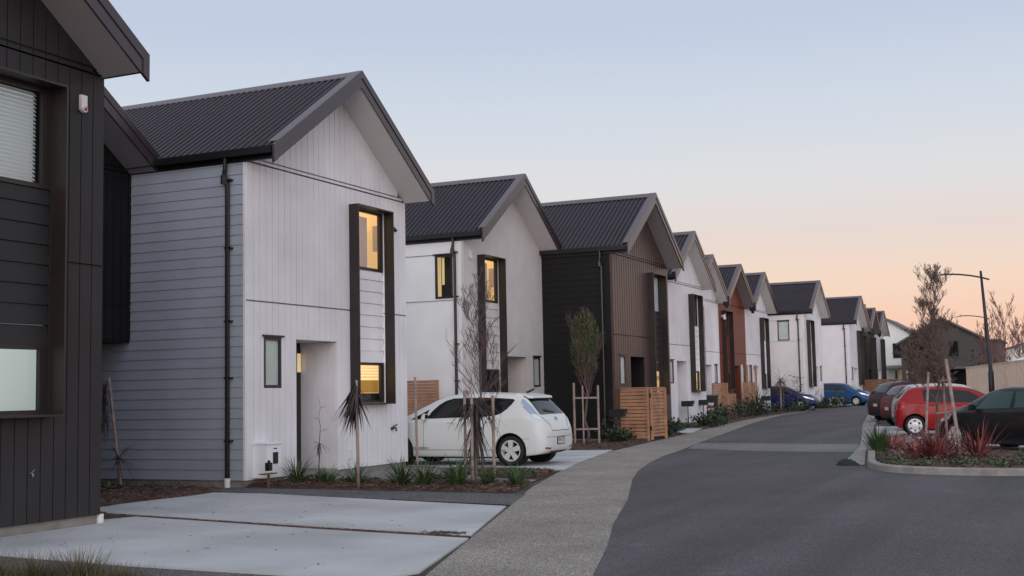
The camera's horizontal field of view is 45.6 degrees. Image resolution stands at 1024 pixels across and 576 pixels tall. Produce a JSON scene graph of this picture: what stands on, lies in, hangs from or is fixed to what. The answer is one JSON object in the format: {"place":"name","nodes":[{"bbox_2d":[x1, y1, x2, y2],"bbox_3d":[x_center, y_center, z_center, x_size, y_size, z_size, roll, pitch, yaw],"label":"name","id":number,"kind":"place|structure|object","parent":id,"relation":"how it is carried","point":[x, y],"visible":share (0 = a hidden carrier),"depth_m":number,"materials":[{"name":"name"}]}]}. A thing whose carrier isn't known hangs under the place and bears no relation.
{"place":"outdoors","nodes":[
{"label":"outdoors","id":0,"kind":"place"},
{"bbox_2d":[26,543,123,575],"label":"tawny grass","id":1,"kind":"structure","parent":0,"point":[76,567],"depth_m":10.07,"materials":[{"name":"plant"}]},
{"bbox_2d":[0,556,274,575],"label":"mulch bed","id":2,"kind":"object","parent":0,"point":[170,572],"depth_m":10.99,"materials":[{"name":"brown wood"}]},
{"bbox_2d":[0,546,72,575],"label":"tawny grass","id":3,"kind":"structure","parent":2,"relation":"on","point":[30,569],"depth_m":10.08,"materials":[{"name":"plant"}]},
{"bbox_2d":[93,560,150,575],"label":"tawny grass","id":4,"kind":"structure","parent":2,"relation":"on","point":[117,572],"depth_m":9.98,"materials":[{"name":"brown plant"}]},
{"bbox_2d":[0,517,467,575],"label":"path","id":5,"kind":"structure","parent":0,"point":[164,543],"depth_m":12.56,"materials":[{"name":"concrete"}]},
{"bbox_2d":[100,492,505,535],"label":"path","id":6,"kind":"structure","parent":0,"point":[337,512],"depth_m":16.36,"materials":[{"name":"concrete"}]},
{"bbox_2d":[204,487,524,504],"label":"path","id":7,"kind":"structure","parent":0,"point":[491,498],"depth_m":18.91,"materials":[{"name":"grey concrete"}]},
{"bbox_2d":[332,467,534,481],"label":"path","id":8,"kind":"structure","parent":0,"point":[381,472],"depth_m":23.77,"materials":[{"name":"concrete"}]},
{"bbox_2d":[406,460,577,469],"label":"path","id":9,"kind":"structure","parent":0,"point":[554,465],"depth_m":26.28,"materials":[{"name":"concrete"}]},
{"bbox_2d":[406,385,571,465],"bbox_3d":[-0.965,3.050,27.050,4.470,1.710,2.080,-3,-5,25],"label":"white hatchback","id":10,"kind":"object","parent":9,"relation":"on","point":[535,427],"visible":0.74,"depth_m":26.09,"materials":[{"name":"paint"}]},
{"bbox_2d":[418,450,611,462],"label":"path","id":11,"kind":"structure","parent":0,"point":[578,456],"depth_m":29.14,"materials":[{"name":"concrete"}]},
{"bbox_2d":[407,380,438,415],"bbox_3d":[-2.641,3.494,33.138,1.470,1.950,0.081,-3,-5,25],"label":"timber fence","id":12,"kind":"object","parent":11,"relation":"on","point":[425,398],"visible":0.1,"depth_m":33.11,"materials":[{"name":"brown wood"}]},
{"bbox_2d":[238,402,867,575],"bbox_3d":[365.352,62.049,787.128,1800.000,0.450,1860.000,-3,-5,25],"label":"ground","id":13,"kind":"structure","parent":0,"point":[523,490],"depth_m":19.05,"materials":[{"name":"soil"}]},
{"bbox_2d":[0,0,149,537],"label":"gabled townhouse","id":14,"kind":"structure","parent":13,"relation":"on","point":[61,61],"depth_m":14.93,"materials":[{"name":"wood"}]},
{"bbox_2d":[0,323,47,415],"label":"window","id":15,"kind":"structure","parent":14,"relation":"in","point":[23,368],"depth_m":15.30,"materials":[{"name":"black"}]},
{"bbox_2d":[0,76,50,189],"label":"window","id":16,"kind":"structure","parent":14,"relation":"in","point":[16,105],"depth_m":14.81,"materials":[{"name":"black"}]},
{"bbox_2d":[0,558,162,575],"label":"grass","id":17,"kind":"structure","parent":13,"relation":"on","point":[95,572],"depth_m":10.01,"materials":[{"name":"plant"}]},
{"bbox_2d":[102,86,163,343],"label":"gabled townhouse","id":18,"kind":"structure","parent":13,"relation":"on","point":[127,143],"depth_m":22.20,"materials":[{"name":"black wood"}]},
{"bbox_2d":[100,481,221,515],"bbox_3d":[-7.139,3.324,19.412,5.500,0.084,5.200,-3,-5,25],"label":"mulch bed","id":19,"kind":"object","parent":13,"relation":"on","point":[175,494],"visible":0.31,"depth_m":19.54,"materials":[{"name":"brown wood"}]},
{"bbox_2d":[107,377,121,484],"bbox_3d":[-7.100,2.637,21.779,0.381,2.088,0.053,-4,-6,28],"label":"tree stake","id":20,"kind":"object","parent":19,"relation":"on","point":[113,417],"visible":0.76,"depth_m":21.80,"materials":[{"name":"brown wood"}]},
{"bbox_2d":[101,380,144,483],"bbox_3d":[-6.998,2.627,21.670,1.011,1.976,1.046,-3,-5,25],"label":"cabbage tree","id":21,"kind":"object","parent":19,"relation":"on","point":[105,401],"visible":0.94,"depth_m":21.81,"materials":[{"name":"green plant"}]},
{"bbox_2d":[101,70,434,487],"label":"gabled townhouse","id":22,"kind":"structure","parent":13,"relation":"on","point":[268,288],"depth_m":22.51,"materials":[{"name":"grey wood"}]},
{"bbox_2d":[262,334,284,387],"bbox_3d":[-4.341,1.331,22.031,0.110,0.955,0.630,-3,-5,25],"label":"window","id":23,"kind":"structure","parent":22,"relation":"in","point":[272,343],"depth_m":22.07,"materials":[{"name":"black"}]},
{"bbox_2d":[296,343,300,467],"bbox_3d":[-4.491,2.286,23.607,0.160,2.490,1.430,-3,-5,25],"label":"front door","id":24,"kind":"structure","parent":22,"relation":"in","point":[298,352],"depth_m":24.14,"materials":[{"name":"black"}]},
{"bbox_2d":[359,209,382,272],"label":"window","id":25,"kind":"structure","parent":22,"relation":"in","point":[370,223],"depth_m":25.78,"materials":[{"name":"yellow glass"}]},
{"bbox_2d":[361,350,384,404],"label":"window","id":26,"kind":"structure","parent":22,"relation":"in","point":[372,374],"depth_m":25.53,"materials":[{"name":"yellow glass"}]},
{"bbox_2d":[104,514,470,538],"bbox_3d":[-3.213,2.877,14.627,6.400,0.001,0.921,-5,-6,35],"label":"mulch","id":27,"kind":"object","parent":13,"relation":"on","point":[281,525],"visible":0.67,"depth_m":14.77,"materials":[{"name":"brown wood"}]},
{"bbox_2d":[242,477,530,492],"bbox_3d":[-1.949,3.354,20.869,5.300,0.070,2.000,-3,-5,25],"label":"mulch bed","id":28,"kind":"object","parent":13,"relation":"on","point":[408,488],"visible":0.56,"depth_m":20.07,"materials":[{"name":"brown wood"}]},
{"bbox_2d":[271,455,319,482],"bbox_3d":[-3.860,3.184,21.524,1.232,0.598,1.145,-3,-5,25],"label":"grass clump","id":29,"kind":"object","parent":28,"relation":"on","point":[294,478],"visible":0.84,"depth_m":21.43,"materials":[{"name":"green plant"}]},
{"bbox_2d":[307,462,350,485],"bbox_3d":[-3.180,3.205,21.109,0.916,0.447,0.986,1,-6,-26],"label":"grass clump","id":30,"kind":"object","parent":28,"relation":"on","point":[325,477],"visible":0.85,"depth_m":21.09,"materials":[{"name":"green plant"}]},
{"bbox_2d":[332,380,372,488],"bbox_3d":[-2.683,2.490,20.462,0.776,1.870,0.635,1,-5,-25],"label":"cabbage tree","id":31,"kind":"object","parent":28,"relation":"on","point":[353,407],"visible":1,"depth_m":20.40,"materials":[{"name":"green plant"}]},
{"bbox_2d":[337,460,377,484],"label":"grass clump","id":32,"kind":"object","parent":28,"relation":"on","point":[355,477],"visible":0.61,"depth_m":20.91,"materials":[{"name":"green plant"}]},
{"bbox_2d":[375,454,435,486],"bbox_3d":[-1.879,3.060,20.641,1.260,0.615,1.355,-3,-5,23],"label":"grass clump","id":33,"kind":"object","parent":28,"relation":"on","point":[402,478],"visible":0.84,"depth_m":20.47,"materials":[{"name":"green plant"}]},
{"bbox_2d":[395,454,451,485],"bbox_3d":[-1.517,3.026,20.305,1.202,0.609,1.294,3,-7,-43],"label":"grass clump","id":34,"kind":"object","parent":28,"relation":"on","point":[424,477],"visible":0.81,"depth_m":20.18,"materials":[{"name":"green plant"}]},
{"bbox_2d":[418,448,490,484],"bbox_3d":[-0.954,2.961,20.112,1.317,0.689,1.417,2,-6,-36],"label":"grass clump","id":35,"kind":"object","parent":28,"relation":"on","point":[459,479],"visible":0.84,"depth_m":19.96,"materials":[{"name":"green plant"}]},
{"bbox_2d":[465,463,504,483],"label":"grass clump","id":36,"kind":"object","parent":28,"relation":"on","point":[491,477],"visible":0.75,"depth_m":20.13,"materials":[{"name":"green plant"}]},
{"bbox_2d":[494,458,540,487],"bbox_3d":[0.090,2.984,19.755,0.973,0.529,1.047,-1,-5,-2],"label":"grass clump","id":37,"kind":"object","parent":28,"relation":"on","point":[514,479],"visible":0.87,"depth_m":19.78,"materials":[{"name":"green plant"}]},
{"bbox_2d":[414,377,418,474],"bbox_3d":[-1.830,2.704,23.311,0.047,2.001,0.104,2,-6,-35],"label":"tree stake","id":38,"kind":"object","parent":13,"relation":"on","point":[416,423],"visible":0.76,"depth_m":23.31,"materials":[{"name":"brown wood"}]},
{"bbox_2d":[463,390,466,479],"bbox_3d":[-0.826,2.669,21.506,0.051,1.720,0.051,-1,-5,2],"label":"tree stake","id":39,"kind":"object","parent":13,"relation":"on","point":[464,413],"visible":0.74,"depth_m":21.50,"materials":[{"name":"brown wood"}]},
{"bbox_2d":[470,397,473,479],"bbox_3d":[-0.697,2.703,21.233,0.053,1.601,0.071,-3,-5,25],"label":"tree stake","id":40,"kind":"object","parent":13,"relation":"on","point":[472,445],"visible":0.74,"depth_m":21.21,"materials":[{"name":"brown wood"}]},
{"bbox_2d":[443,397,503,479],"bbox_3d":[-0.608,2.705,21.537,1.254,1.544,1.224,-5,-6,38],"label":"cabbage tree","id":41,"kind":"object","parent":13,"relation":"on","point":[478,440],"visible":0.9,"depth_m":21.39,"materials":[{"name":"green plant"}]},
{"bbox_2d":[445,266,517,477],"bbox_3d":[-0.641,1.539,21.694,1.161,3.899,1.282,1,-6,-26],"label":"bare tree","id":42,"kind":"object","parent":13,"relation":"on","point":[476,336],"visible":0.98,"depth_m":21.67,"materials":[{"name":"brown plant"}]},
{"bbox_2d":[405,173,561,408],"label":"gabled townhouse","id":43,"kind":"structure","parent":13,"relation":"on","point":[500,230],"depth_m":34.61,"materials":[{"name":"white paint"}]},
{"bbox_2d":[432,253,452,298],"bbox_3d":[-1.805,-0.317,33.629,0.640,1.235,0.420,-3,-5,25],"label":"window","id":44,"kind":"structure","parent":43,"relation":"in","point":[446,259],"depth_m":33.73,"materials":[{"name":"black"}]},
{"bbox_2d":[487,369,499,391],"bbox_3d":[-0.668,2.712,34.404,0.070,0.832,1.344,-3,-5,25],"label":"window","id":45,"kind":"structure","parent":43,"relation":"in","point":[489,371],"depth_m":34.68,"materials":[{"name":"black glass"}]},
{"bbox_2d":[532,355,541,386],"bbox_3d":[0.754,2.557,37.397,0.110,0.955,0.630,-3,-5,25],"label":"window","id":46,"kind":"structure","parent":43,"relation":"in","point":[536,359],"depth_m":37.46,"materials":[{"name":"black"}]},
{"bbox_2d":[491,395,495,475],"bbox_3d":[-0.324,2.707,21.491,0.056,1.620,0.056,-1,-5,2],"label":"tree stake","id":47,"kind":"object","parent":13,"relation":"on","point":[493,438],"visible":0.79,"depth_m":21.48,"materials":[{"name":"brown wood"}]},
{"bbox_2d":[441,466,553,479],"bbox_3d":[-0.115,3.529,23.309,3.341,0.068,1.803,-6,-7,43],"label":"mulch bed","id":48,"kind":"object","parent":13,"relation":"on","point":[535,478],"visible":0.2,"depth_m":22.27,"materials":[{"name":"brown wood"}]},
{"bbox_2d":[570,438,650,449],"bbox_3d":[1.938,4.490,35.058,3.800,0.089,5.500,-3,-5,25],"label":"mulch bed","id":49,"kind":"object","parent":13,"relation":"on","point":[593,447],"visible":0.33,"depth_m":33.53,"materials":[{"name":"brown wood"}]},
{"bbox_2d":[565,307,606,442],"bbox_3d":[2.159,2.560,35.382,1.194,4.091,1.279,-4,-6,26],"label":"young tree","id":50,"kind":"object","parent":49,"relation":"on","point":[585,343],"visible":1,"depth_m":35.37,"materials":[{"name":"green plant"}]},
{"bbox_2d":[594,418,636,441],"bbox_3d":[3.087,4.254,36.024,1.392,0.836,1.589,-3,-5,25],"label":"garden shrub","id":51,"kind":"object","parent":49,"relation":"on","point":[619,435],"visible":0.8,"depth_m":35.92,"materials":[{"name":"green plant"}]},
{"bbox_2d":[619,387,667,440],"bbox_3d":[3.987,3.883,37.541,1.227,1.630,1.370,-3,-5,25],"label":"timber screen","id":52,"kind":"object","parent":49,"relation":"on","point":[650,410],"visible":0.88,"depth_m":37.03,"materials":[{"name":"brown wood"}]},
{"bbox_2d":[539,193,683,440],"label":"gabled townhouse","id":53,"kind":"structure","parent":13,"relation":"on","point":[612,262],"depth_m":37.98,"materials":[{"name":"wood"}]},
{"bbox_2d":[619,354,626,384],"bbox_3d":[3.418,2.522,37.612,0.110,0.955,0.630,-3,-5,25],"label":"window","id":54,"kind":"structure","parent":53,"relation":"in","point":[622,356],"depth_m":37.70,"materials":[{"name":"black"}]},
{"bbox_2d":[654,276,659,313],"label":"window","id":55,"kind":"structure","parent":53,"relation":"in","point":[656,279],"depth_m":41.28,"materials":[{"name":"black"}]},
{"bbox_2d":[425,405,847,575],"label":"footpath","id":56,"kind":"structure","parent":13,"relation":"on","point":[562,522],"depth_m":14.59,"materials":[{"name":"grey concrete"}]},
{"bbox_2d":[667,231,715,424],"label":"gabled townhouse","id":57,"kind":"structure","parent":13,"relation":"on","point":[691,282],"depth_m":50.17,"materials":[{"name":"grey wood"}]},
{"bbox_2d":[682,420,736,427],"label":"mulch bed","id":58,"kind":"object","parent":13,"relation":"on","point":[705,426],"visible":0.23,"depth_m":47.88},
{"bbox_2d":[690,412,725,426],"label":"garden shrub","id":59,"kind":"object","parent":58,"relation":"on","point":[707,421],"visible":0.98,"depth_m":47.23,"materials":[{"name":"green plant"}]},
{"bbox_2d":[703,254,730,406],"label":"gabled townhouse","id":60,"kind":"structure","parent":13,"relation":"on","point":[720,295],"depth_m":60.35,"materials":[{"name":"grey wood"}]},
{"bbox_2d":[716,264,756,414],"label":"gabled townhouse","id":61,"kind":"structure","parent":13,"relation":"on","point":[732,338],"depth_m":64.17,"materials":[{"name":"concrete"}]},
{"bbox_2d":[743,382,755,413],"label":"timber fence","id":62,"kind":"object","parent":13,"relation":"on","point":[747,386],"visible":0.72,"depth_m":62.85,"materials":[{"name":"brown wood"}]},
{"bbox_2d":[744,272,777,412],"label":"gabled townhouse","id":63,"kind":"structure","parent":13,"relation":"on","point":[757,337],"depth_m":69.33,"materials":[{"name":"grey"}]},
{"bbox_2d":[728,410,802,420],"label":"mulch bed","id":64,"kind":"object","parent":13,"relation":"on","point":[755,416],"visible":0.45,"depth_m":60.75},
{"bbox_2d":[712,383,728,411],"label":"timber fence","id":65,"kind":"object","parent":64,"relation":"on","point":[719,389],"visible":0.56,"depth_m":57.96,"materials":[{"name":"brown wood"}]},
{"bbox_2d":[767,280,829,409],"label":"gabled townhouse","id":66,"kind":"structure","parent":13,"relation":"on","point":[795,335],"depth_m":73.83,"materials":[{"name":"concrete"}]},
{"bbox_2d":[776,320,789,340],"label":"window","id":67,"kind":"structure","parent":66,"relation":"in","point":[782,325],"depth_m":73.68,"materials":[{"name":"black"}]},
{"bbox_2d":[821,296,868,404],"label":"gabled townhouse","id":68,"kind":"structure","parent":13,"relation":"on","point":[842,344],"depth_m":88.45,"materials":[{"name":"concrete"}]},
{"bbox_2d":[861,304,871,379],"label":"gabled townhouse","id":69,"kind":"structure","parent":13,"relation":"on","point":[866,329],"depth_m":102.04,"materials":[{"name":"concrete"}]},
{"bbox_2d":[865,308,881,389],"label":"gabled townhouse","id":70,"kind":"structure","parent":13,"relation":"on","point":[872,349],"depth_m":105.69,"materials":[{"name":"concrete"}]},
{"bbox_2d":[863,379,897,392],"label":"board fence","id":71,"kind":"object","parent":13,"relation":"on","point":[868,387],"visible":0.2,"depth_m":91.76,"materials":[{"name":"brown wood"}]},
{"bbox_2d":[874,311,889,378],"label":"gabled townhouse","id":72,"kind":"structure","parent":13,"relation":"on","point":[881,353],"depth_m":110.62,"materials":[{"name":"concrete"}]},
{"bbox_2d":[892,325,959,382],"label":"bare tree","id":73,"kind":"object","parent":13,"relation":"on","point":[914,363],"visible":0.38,"depth_m":50.27,"materials":[{"name":"brown plant"}]},
{"bbox_2d":[896,317,1007,384],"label":"brown house","id":74,"kind":"structure","parent":13,"relation":"on","point":[964,344],"depth_m":105.35,"materials":[{"name":"black wood"}]},
{"bbox_2d":[970,317,999,364],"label":"distant tree","id":75,"kind":"object","parent":13,"relation":"on","point":[984,360],"visible":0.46,"depth_m":89.59,"materials":[{"name":"brown plant"}]},
{"bbox_2d":[976,290,1020,362],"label":"distant tree","id":76,"kind":"object","parent":13,"relation":"on","point":[1003,324],"visible":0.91,"depth_m":87.28,"materials":[{"name":"brown plant"}]},
{"bbox_2d":[995,310,1023,361],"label":"distant tree","id":77,"kind":"object","parent":13,"relation":"on","point":[1019,348],"visible":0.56,"depth_m":89.76,"materials":[{"name":"brown plant"}]},
{"bbox_2d":[104,0,1023,347],"label":"sky","id":78,"kind":"structure","parent":0,"point":[849,146],"materials":[{"name":"blue"}]},
{"bbox_2d":[689,443,857,451],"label":"path","id":79,"kind":"structure","parent":0,"point":[789,447],"depth_m":31.65,"materials":[{"name":"concrete"}]},
{"bbox_2d":[699,403,867,443],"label":"road","id":80,"kind":"structure","parent":0,"point":[838,425],"depth_m":43.22,"materials":[{"name":"grey asphalt"}]},
{"bbox_2d":[593,403,1023,575],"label":"road","id":81,"kind":"structure","parent":0,"point":[822,514],"depth_m":14.15,"materials":[{"name":"grey asphalt"}]},
{"bbox_2d":[770,386,819,409],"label":"navy hatchback","id":82,"kind":"object","parent":81,"relation":"on","point":[803,398],"visible":0.39,"depth_m":71.56,"materials":[{"name":"paint"}]},
{"bbox_2d":[880,382,912,424],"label":"crimson hatchback","id":83,"kind":"object","parent":81,"relation":"on","point":[886,402],"visible":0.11,"depth_m":44.81,"materials":[{"name":"paint"}]},
{"bbox_2d":[867,437,1023,475],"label":"kerb","id":84,"kind":"structure","parent":81,"relation":"on","point":[873,463],"depth_m":20.93,"materials":[{"name":"concrete"}]},
{"bbox_2d":[875,435,1023,467],"bbox_3d":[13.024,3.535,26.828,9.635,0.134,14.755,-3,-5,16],"label":"mulch bed","id":85,"kind":"object","parent":81,"relation":"on","point":[1008,453],"visible":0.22,"depth_m":24.30,"materials":[{"name":"brown wood"}]},
{"bbox_2d":[852,422,899,454],"bbox_3d":[8.187,3.352,27.210,1.162,0.760,1.133,2,-6,-32],"label":"green tussock","id":86,"kind":"object","parent":85,"relation":"on","point":[878,443],"visible":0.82,"depth_m":27.05,"materials":[{"name":"green plant"}]},
{"bbox_2d":[888,429,936,457],"bbox_3d":[8.117,3.360,24.549,1.507,1.074,1.424,-3,-5,25],"label":"red flax","id":87,"kind":"object","parent":85,"relation":"on","point":[911,450],"visible":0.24,"depth_m":24.46,"materials":[{"name":"red plant"}]},
{"bbox_2d":[901,454,951,465],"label":"ground cover","id":88,"kind":"object","parent":85,"relation":"on","point":[917,463],"visible":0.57,"depth_m":22.18,"materials":[{"name":"green plant"}]},
{"bbox_2d":[896,415,968,459],"bbox_3d":[8.385,3.107,24.177,1.840,1.370,1.999,-2,-5,5],"label":"red flax","id":89,"kind":"object","parent":85,"relation":"on","point":[938,450],"visible":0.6,"depth_m":23.98,"materials":[{"name":"red plant"}]},
{"bbox_2d":[905,262,961,438],"bbox_3d":[9.002,1.540,26.047,1.209,4.269,1.156,-3,-5,19],"label":"bare tree","id":90,"kind":"object","parent":85,"relation":"on","point":[931,327],"visible":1,"depth_m":26.11,"materials":[{"name":"brown plant"}]},
{"bbox_2d":[944,359,962,455],"bbox_3d":[9.122,2.552,25.132,0.073,2.192,0.454,0,-5,-14],"label":"tree stake","id":91,"kind":"object","parent":85,"relation":"on","point":[952,400],"visible":0.69,"depth_m":25.14,"materials":[{"name":"brown wood"}]},
{"bbox_2d":[938,452,983,466],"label":"ground cover","id":92,"kind":"object","parent":85,"relation":"on","point":[971,462],"visible":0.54,"depth_m":21.94,"materials":[{"name":"green plant"}]},
{"bbox_2d":[943,415,1015,458],"bbox_3d":[9.294,3.153,24.184,1.953,1.238,1.712,2,-6,-31],"label":"red flax","id":93,"kind":"object","parent":85,"relation":"on","point":[978,447],"visible":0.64,"depth_m":24.08,"materials":[{"name":"red plant"}]},
{"bbox_2d":[848,414,876,464],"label":"path","id":94,"kind":"structure","parent":0,"point":[858,455],"depth_m":32.39,"materials":[{"name":"concrete"}]},
{"bbox_2d":[883,318,910,381],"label":"white house","id":95,"kind":"structure","parent":0,"point":[893,361],"depth_m":120.15,"materials":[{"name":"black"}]},
{"bbox_2d":[876,426,934,435],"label":"path","id":96,"kind":"structure","parent":0,"point":[894,429],"depth_m":40.22,"materials":[{"name":"concrete"}]},
{"bbox_2d":[891,381,985,421],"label":"silver hatchback","id":97,"kind":"object","parent":96,"relation":"on","point":[900,393],"visible":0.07,"depth_m":40.68,"materials":[{"name":"paint"}]},
{"bbox_2d":[894,383,984,435],"bbox_3d":[13.490,3.619,36.587,3.867,1.598,2.010,-3,-5,16],"label":"red hatchback","id":98,"kind":"object","parent":96,"relation":"on","point":[910,409],"visible":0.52,"depth_m":36.13,"materials":[{"name":"paint"}]},
{"bbox_2d":[971,443,1023,450],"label":"path","id":99,"kind":"structure","parent":0,"point":[1009,448],"depth_m":28.86,"materials":[{"name":"concrete"}]},
{"bbox_2d":[939,386,1023,447],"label":"black hatchback","id":100,"kind":"object","parent":99,"relation":"on","point":[1004,407],"visible":0.77,"depth_m":27.68,"materials":[{"name":"paint"}]},
{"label":"path","id":101,"kind":"structure","parent":0,"visible":0},
{"bbox_2d":[868,378,936,419],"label":"maroon wagon","id":102,"kind":"object","parent":101,"relation":"on","point":[877,394],"visible":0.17,"depth_m":49.10,"materials":[{"name":"paint"}]},
{"bbox_2d":[937,271,994,391],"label":"street lamp","id":103,"kind":"object","parent":101,"relation":"on","point":[991,377],"visible":0.72,"depth_m":59.67,"materials":[{"name":"black metal"}]},
{"bbox_2d":[965,359,1023,393],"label":"paling fence","id":104,"kind":"object","parent":101,"relation":"on","point":[1009,374],"visible":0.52,"depth_m":61.86,"materials":[{"name":"beige wood"}]},
{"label":"path","id":105,"kind":"structure","parent":0,"visible":0},
{"bbox_2d":[824,383,870,405],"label":"bright blue hatchback","id":106,"kind":"object","parent":105,"relation":"on","point":[857,397],"visible":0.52,"depth_m":81.95,"materials":[{"name":"paint"}]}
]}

